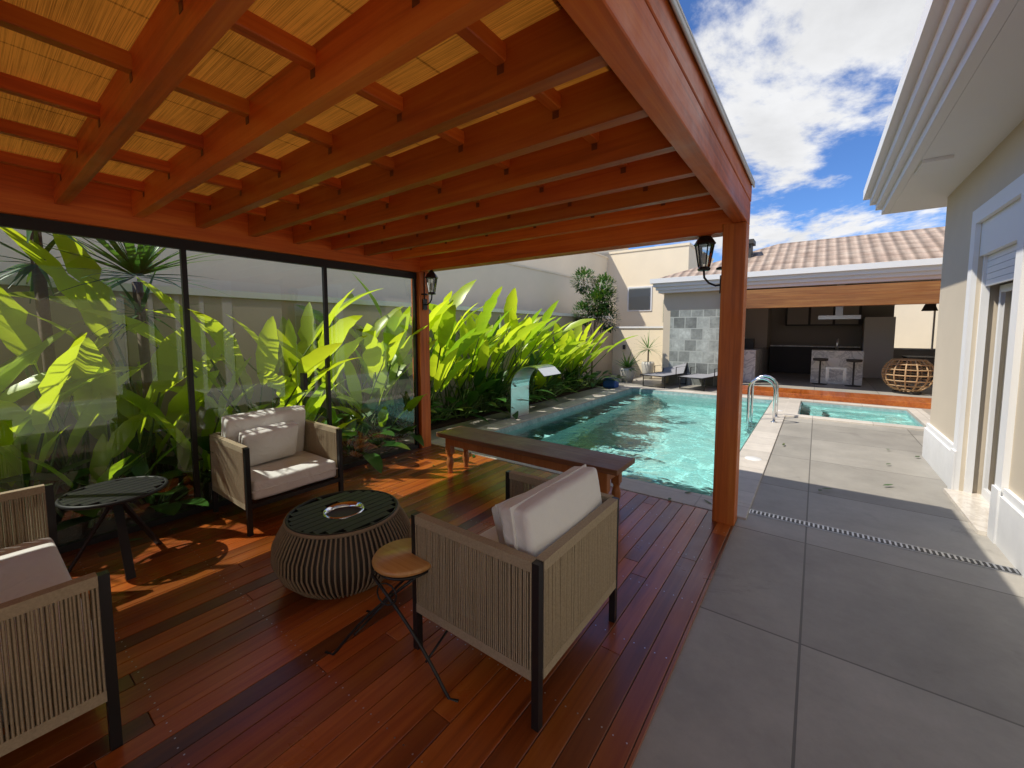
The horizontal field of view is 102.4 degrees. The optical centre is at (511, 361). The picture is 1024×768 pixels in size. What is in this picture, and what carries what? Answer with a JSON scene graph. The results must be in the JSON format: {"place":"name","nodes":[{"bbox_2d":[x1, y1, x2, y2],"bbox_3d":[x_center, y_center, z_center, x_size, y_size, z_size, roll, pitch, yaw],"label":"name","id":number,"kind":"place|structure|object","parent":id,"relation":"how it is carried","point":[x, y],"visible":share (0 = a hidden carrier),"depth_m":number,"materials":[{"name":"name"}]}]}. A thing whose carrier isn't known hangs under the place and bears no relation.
{"place":"outdoors","nodes":[
{"label":"outdoors","id":0,"kind":"place"},
{"bbox_2d":[0,228,938,348],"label":"boundary wall","id":1,"kind":"structure","parent":0,"point":[544,284],"depth_m":10.70,"materials":[{"name":"white paint"}]},
{"bbox_2d":[400,374,1023,767],"bbox_3d":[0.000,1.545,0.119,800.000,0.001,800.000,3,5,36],"label":"patio paving","id":2,"kind":"structure","parent":0,"point":[805,647],"depth_m":2.13,"materials":[{"name":"concrete"}]},
{"bbox_2d":[0,379,602,547],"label":"garden soil","id":3,"kind":"structure","parent":2,"relation":"on","point":[76,532],"depth_m":3.82,"materials":[{"name":"brown soil"}]},
{"bbox_2d":[0,230,229,493],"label":"yucca plants","id":4,"kind":"object","parent":3,"relation":"on","point":[133,261],"visible":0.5,"depth_m":3.65,"materials":[{"name":"green plant"}]},
{"bbox_2d":[0,397,416,537],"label":"low plants","id":5,"kind":"object","parent":3,"relation":"on","point":[138,466],"visible":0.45,"depth_m":3.64,"materials":[{"name":"green plant"}]},
{"bbox_2d":[0,227,426,527],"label":"banana plants","id":6,"kind":"object","parent":3,"relation":"on","point":[111,411],"visible":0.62,"depth_m":3.64,"materials":[{"name":"green plant"}]},
{"bbox_2d":[296,274,637,431],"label":"tropical plants","id":7,"kind":"object","parent":3,"relation":"on","point":[480,339],"visible":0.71,"depth_m":7.09,"materials":[{"name":"green plant"}]},
{"bbox_2d":[350,353,627,445],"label":"shrubs","id":8,"kind":"object","parent":3,"relation":"on","point":[492,386],"visible":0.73,"depth_m":7.17,"materials":[{"name":"green plant"}]},
{"bbox_2d":[570,266,621,379],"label":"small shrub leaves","id":9,"kind":"object","parent":3,"relation":"on","point":[603,309],"visible":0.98,"depth_m":11.77,"materials":[{"name":"green plant"}]},
{"bbox_2d":[0,275,662,489],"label":"boundary walls","id":10,"kind":"structure","parent":2,"relation":"on","point":[254,312],"depth_m":5.14,"materials":[{"name":"white paint"}]},
{"bbox_2d":[0,444,737,767],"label":"deck boards","id":11,"kind":"object","parent":2,"relation":"on","point":[231,676],"visible":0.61,"depth_m":1.92,"materials":[{"name":"brown wood"}]},
{"bbox_2d":[0,483,122,756],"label":"armchair","id":12,"kind":"object","parent":11,"relation":"on","point":[80,698],"visible":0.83,"depth_m":1.41,"materials":[{"name":"beige fabric"}]},
{"bbox_2d":[0,537,96,727],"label":"seat cushion","id":13,"kind":"object","parent":12,"relation":"in","point":[29,567],"visible":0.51,"depth_m":1.95,"materials":[{"name":"fabric"}]},
{"bbox_2d":[55,476,168,580],"bbox_3d":[-2.574,1.089,2.692,0.544,0.522,0.536,3,5,36],"label":"side table","id":14,"kind":"object","parent":11,"relation":"on","point":[116,495],"visible":0.98,"depth_m":2.63,"materials":[{"name":"black"}]},
{"bbox_2d":[0,213,419,553],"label":"glass panel frame","id":15,"kind":"object","parent":11,"relation":"on","point":[49,226],"visible":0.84,"depth_m":3.41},
{"bbox_2d":[209,419,343,536],"bbox_3d":[-2.025,0.937,3.571,0.725,0.684,0.780,3,5,36],"label":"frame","id":16,"kind":"object","parent":11,"relation":"on","point":[230,470],"visible":0.63,"depth_m":3.33,"materials":[{"name":"beige fabric"}]},
{"bbox_2d":[221,405,305,451],"bbox_3d":[-2.206,0.652,3.683,0.197,0.447,0.665,15,13,35],"label":"back cushion","id":17,"kind":"object","parent":16,"relation":"on","point":[234,427],"visible":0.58,"depth_m":3.58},
{"bbox_2d":[222,405,304,436],"bbox_3d":[-2.206,0.652,3.683,0.008,0.452,0.676,15,13,35],"label":"armchair cushion welt","id":18,"kind":"object","parent":17,"relation":"attached to","point":[302,406],"visible":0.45,"depth_m":3.52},
{"bbox_2d":[250,451,335,499],"bbox_3d":[-2.007,0.953,3.559,0.636,0.168,0.683,3,5,36],"label":"seat cushion","id":19,"kind":"object","parent":16,"relation":"on","point":[299,465],"visible":0.59,"depth_m":3.41,"materials":[{"name":"beige fabric"}]},
{"bbox_2d":[239,420,297,466],"bbox_3d":[-2.096,0.703,3.550,0.174,0.326,0.441,29,24,31],"label":"back cushion","id":20,"kind":"object","parent":19,"relation":"on","point":[270,444],"visible":0.76,"depth_m":3.49,"materials":[{"name":"beige fabric"}]},
{"bbox_2d":[239,421,298,442],"bbox_3d":[-2.093,0.702,3.554,0.008,0.332,0.468,29,24,31],"label":"cushion","id":21,"kind":"object","parent":20,"relation":"attached to","point":[297,422],"visible":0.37,"depth_m":3.49,"materials":[{"name":"beige fabric"}]},
{"bbox_2d":[252,467,337,493],"bbox_3d":[-2.006,0.955,3.559,0.654,0.022,0.694,3,5,36],"label":"seat cushion welt","id":22,"kind":"object","parent":19,"relation":"attached to","point":[293,481],"visible":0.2,"depth_m":3.33,"materials":[{"name":"beige fabric"}]},
{"bbox_2d":[271,489,410,599],"bbox_3d":[-1.064,1.144,2.625,0.822,0.426,0.822,3,5,36],"label":"drum table","id":23,"kind":"object","parent":11,"relation":"on","point":[326,546],"visible":0.88,"depth_m":2.34,"materials":[{"name":"grey"}]},
{"bbox_2d":[325,538,467,702],"bbox_3d":[-0.504,1.156,1.985,0.722,0.488,0.392,1,5,18],"label":"side table","id":24,"kind":"object","parent":11,"relation":"on","point":[396,560],"visible":0.76,"depth_m":1.87,"materials":[{"name":"brown wood"}]},
{"bbox_2d":[74,454,724,764],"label":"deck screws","id":25,"kind":"object","parent":11,"relation":"on","point":[343,687],"visible":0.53,"depth_m":1.91,"materials":[{"name":"silver metal"}]},
{"bbox_2d":[411,470,618,732],"bbox_3d":[0.041,1.052,2.072,0.725,0.684,0.780,3,5,36],"label":"armchair","id":26,"kind":"object","parent":11,"relation":"on","point":[571,575],"visible":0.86,"depth_m":1.74,"materials":[{"name":"beige fabric"}]},
{"bbox_2d":[455,526,511,616],"bbox_3d":[0.023,1.066,2.086,0.636,0.167,0.683,3,5,36],"label":"seat cushion","id":27,"kind":"object","parent":26,"relation":"on","point":[491,533],"visible":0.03,"depth_m":2.23,"materials":[{"name":"fabric"}]},
{"bbox_2d":[492,494,520,544],"bbox_3d":[0.107,0.818,2.049,0.174,0.326,0.442,-24,-15,35],"label":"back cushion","id":28,"kind":"object","parent":27,"relation":"on","point":[497,526],"visible":0.12,"depth_m":1.91,"materials":[{"name":"fabric"}]},
{"bbox_2d":[495,492,525,543],"bbox_3d":[0.110,0.818,2.053,0.008,0.332,0.468,-24,-15,35],"label":"cushion piping","id":29,"kind":"object","parent":28,"relation":"attached to","point":[497,511],"visible":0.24,"depth_m":1.90,"materials":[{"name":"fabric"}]},
{"bbox_2d":[501,466,601,611],"bbox_3d":[0.224,0.788,1.919,0.197,0.447,0.663,-9,-2,37],"label":"back cushion","id":30,"kind":"object","parent":27,"relation":"on","point":[545,518],"visible":0.52,"depth_m":1.76,"materials":[{"name":"fabric"}]},
{"bbox_2d":[509,464,585,549],"bbox_3d":[0.223,0.788,1.917,0.008,0.452,0.676,-9,-2,37],"label":"cushion piping","id":31,"kind":"object","parent":30,"relation":"attached to","point":[512,509],"visible":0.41,"depth_m":1.67,"materials":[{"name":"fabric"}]},
{"bbox_2d":[436,426,634,499],"bbox_3d":[0.121,1.020,4.019,2.050,0.450,0.400,3,5,36],"label":"wooden bench","id":32,"kind":"object","parent":11,"relation":"on","point":[564,458],"visible":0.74,"depth_m":3.82,"materials":[{"name":"brown wood"}]},
{"bbox_2d":[411,221,749,525],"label":"wooden posts","id":33,"kind":"object","parent":11,"relation":"on","point":[734,268],"visible":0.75,"depth_m":3.22,"materials":[{"name":"brown wood"}]},
{"bbox_2d":[52,0,732,271],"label":"pergola roof beams","id":34,"kind":"structure","parent":33,"relation":"on","point":[588,197],"depth_m":2.05,"materials":[{"name":"brown wood"}]},
{"bbox_2d":[0,0,611,207],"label":"pergola reed mat","id":35,"kind":"object","parent":34,"relation":"on","point":[233,62],"visible":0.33,"depth_m":1.61,"materials":[{"name":"beige wicker"}]},
{"bbox_2d":[0,0,754,272],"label":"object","id":36,"kind":"structure","parent":34,"relation":"on","point":[649,52],"depth_m":1.86,"materials":[{"name":"brown wood"}]},
{"bbox_2d":[421,270,437,309],"bbox_3d":[-1.054,-0.939,5.227,0.275,0.550,0.147,3,5,36],"label":"lantern","id":37,"kind":"object","parent":33,"relation":"attached to","point":[431,274],"visible":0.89,"depth_m":5.19,"materials":[{"name":"black metal"}]},
{"bbox_2d":[694,236,721,293],"bbox_3d":[1.595,-0.820,3.295,0.275,0.550,0.147,3,5,36],"label":"lantern","id":38,"kind":"object","parent":33,"relation":"attached to","point":[704,241],"visible":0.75,"depth_m":3.30,"materials":[{"name":"black metal"}]},
{"bbox_2d":[94,515,730,767],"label":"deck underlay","id":39,"kind":"object","parent":2,"relation":"on","point":[613,667],"visible":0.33,"depth_m":1.85,"materials":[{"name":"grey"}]},
{"bbox_2d":[64,390,919,567],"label":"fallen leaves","id":40,"kind":"object","parent":2,"relation":"on","point":[469,470],"visible":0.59,"depth_m":3.96,"materials":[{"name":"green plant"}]},
{"bbox_2d":[603,377,618,387],"bbox_3d":[2.680,0.566,11.155,0.370,0.260,0.300,3,5,36],"label":"plant pot","id":41,"kind":"object","parent":2,"relation":"on","point":[609,383],"visible":0.78,"depth_m":11.04,"materials":[{"name":"blue ceramic"}]},
{"bbox_2d":[494,388,771,495],"bbox_3d":[2.529,1.656,7.484,3.180,1.350,6.600,3,5,36],"label":"pool shell","id":42,"kind":"object","parent":2,"relation":"in","point":[530,422],"visible":0.08,"depth_m":9.17},
{"bbox_2d":[431,385,788,519],"bbox_3d":[2.529,0.989,7.432,3.860,0.048,7.280,3,5,36],"label":"pool coping","id":43,"kind":"object","parent":42,"relation":"on","point":[760,442],"visible":0.55,"depth_m":5.05,"materials":[{"name":"beige stone"}]},
{"bbox_2d":[504,364,560,418],"bbox_3d":[0.366,0.524,7.193,0.804,0.951,0.624,3,5,36],"label":"pool waterfall spout","id":44,"kind":"object","parent":43,"relation":"on","point":[520,380],"visible":0.97,"depth_m":7.25,"materials":[{"name":"silver metal"}]},
{"bbox_2d":[746,375,778,424],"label":"pool ladder rails","id":45,"kind":"object","parent":43,"relation":"on","point":[775,397],"visible":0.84,"depth_m":7.08,"materials":[{"name":"silver metal"}]},
{"bbox_2d":[745,409,782,460],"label":"pool skimmer lids","id":46,"kind":"object","parent":43,"relation":"in","point":[753,458],"visible":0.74,"depth_m":4.92,"materials":[{"name":"white plastic"}]},
{"bbox_2d":[505,392,768,495],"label":"pool water","id":47,"kind":"structure","parent":42,"relation":"in","point":[665,440],"depth_m":6.54,"materials":[{"name":"teal liquid"}]},
{"bbox_2d":[619,361,654,381],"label":"plant pots","id":48,"kind":"object","parent":2,"relation":"on","point":[647,367],"visible":0.55,"depth_m":12.44,"materials":[{"name":"ceramic"}]},
{"bbox_2d":[610,335,661,371],"bbox_3d":[4.095,-0.526,12.762,1.490,1.496,2.540,10,11,66],"label":"potted plant","id":49,"kind":"object","parent":48,"relation":"in","point":[626,364],"visible":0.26,"depth_m":12.53,"materials":[{"name":"green plant"}]},
{"bbox_2d":[640,363,686,388],"bbox_3d":[4.361,0.139,11.621,1.666,1.039,0.672,-4,6,-41],"label":"sun lounger","id":50,"kind":"object","parent":2,"relation":"on","point":[674,370],"visible":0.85,"depth_m":11.69,"materials":[{"name":"grey fabric"}]},
{"bbox_2d":[677,367,716,390],"bbox_3d":[5.184,0.176,11.138,1.666,1.039,0.672,-4,6,-41],"label":"sun lounger","id":51,"kind":"object","parent":2,"relation":"on","point":[700,376],"visible":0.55,"depth_m":10.85,"materials":[{"name":"white fabric"}]},
{"bbox_2d":[650,258,942,397],"bbox_3d":[9.055,-0.956,11.778,8.400,3.200,5.730,3,5,36],"label":"outdoor kitchen building","id":52,"kind":"structure","parent":2,"relation":"on","point":[691,317],"depth_m":11.48,"materials":[{"name":"grey stone"}]},
{"bbox_2d":[661,226,944,277],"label":"tiled roof","id":53,"kind":"structure","parent":52,"relation":"attached to","point":[924,243],"depth_m":10.39,"materials":[{"name":"tile"}]},
{"bbox_2d":[743,284,937,386],"bbox_3d":[9.852,-0.884,11.810,5.650,2.850,4.360,3,5,36],"label":"outdoor kitchen","id":54,"kind":"object","parent":52,"relation":"in","point":[850,366],"visible":0.69,"depth_m":12.54,"materials":[{"name":"black"}]},
{"bbox_2d":[742,281,940,408],"bbox_3d":[7.884,-0.411,8.859,6.270,2.560,0.930,3,5,36],"label":"wooden beam","id":55,"kind":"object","parent":52,"relation":"attached to","point":[923,292],"visible":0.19,"depth_m":9.19,"materials":[{"name":"brown wood"}]},
{"bbox_2d":[881,358,933,394],"bbox_3d":[9.115,0.329,9.480,0.931,0.789,0.931,3,5,36],"label":"wicker chair","id":56,"kind":"object","parent":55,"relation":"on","point":[905,389],"visible":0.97,"depth_m":9.39,"materials":[{"name":"beige wicker"}]},
{"bbox_2d":[800,402,923,426],"bbox_3d":[6.421,1.210,7.742,1.650,0.500,1.800,3,5,36],"label":"hot tub edge","id":57,"kind":"object","parent":2,"relation":"on","point":[874,409],"visible":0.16,"depth_m":8.31,"materials":[{"name":"tile"}]},
{"bbox_2d":[783,398,929,430],"bbox_3d":[6.421,0.960,7.723,2.130,0.060,2.280,3,5,36],"label":"spa coping","id":58,"kind":"object","parent":57,"relation":"on","point":[920,416],"visible":0.65,"depth_m":7.45,"materials":[{"name":"beige stone"}]},
{"bbox_2d":[749,509,1021,575],"bbox_3d":[2.652,1.333,3.082,1.530,0.048,0.094,3,5,36],"label":"drain grate","id":59,"kind":"object","parent":2,"relation":"on","point":[1001,568],"visible":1,"depth_m":2.98,"materials":[{"name":"black metal"}]},
{"bbox_2d":[628,0,946,413],"label":"sky","id":60,"kind":"structure","parent":0,"point":[806,89],"materials":[{"name":"blue"}]},
{"bbox_2d":[799,404,918,425],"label":"spa water","id":61,"kind":"structure","parent":0,"point":[866,415],"depth_m":7.84,"materials":[{"name":"teal liquid"}]},
{"bbox_2d":[863,0,1023,577],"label":"house walls","id":62,"kind":"structure","parent":0,"point":[952,139],"depth_m":3.32,"materials":[{"name":"beige paint"}]},
{"bbox_2d":[963,198,1020,503],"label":"sliding door","id":63,"kind":"structure","parent":62,"relation":"attached to","point":[999,236],"depth_m":3.64,"materials":[{"name":"white metal"}]}
]}

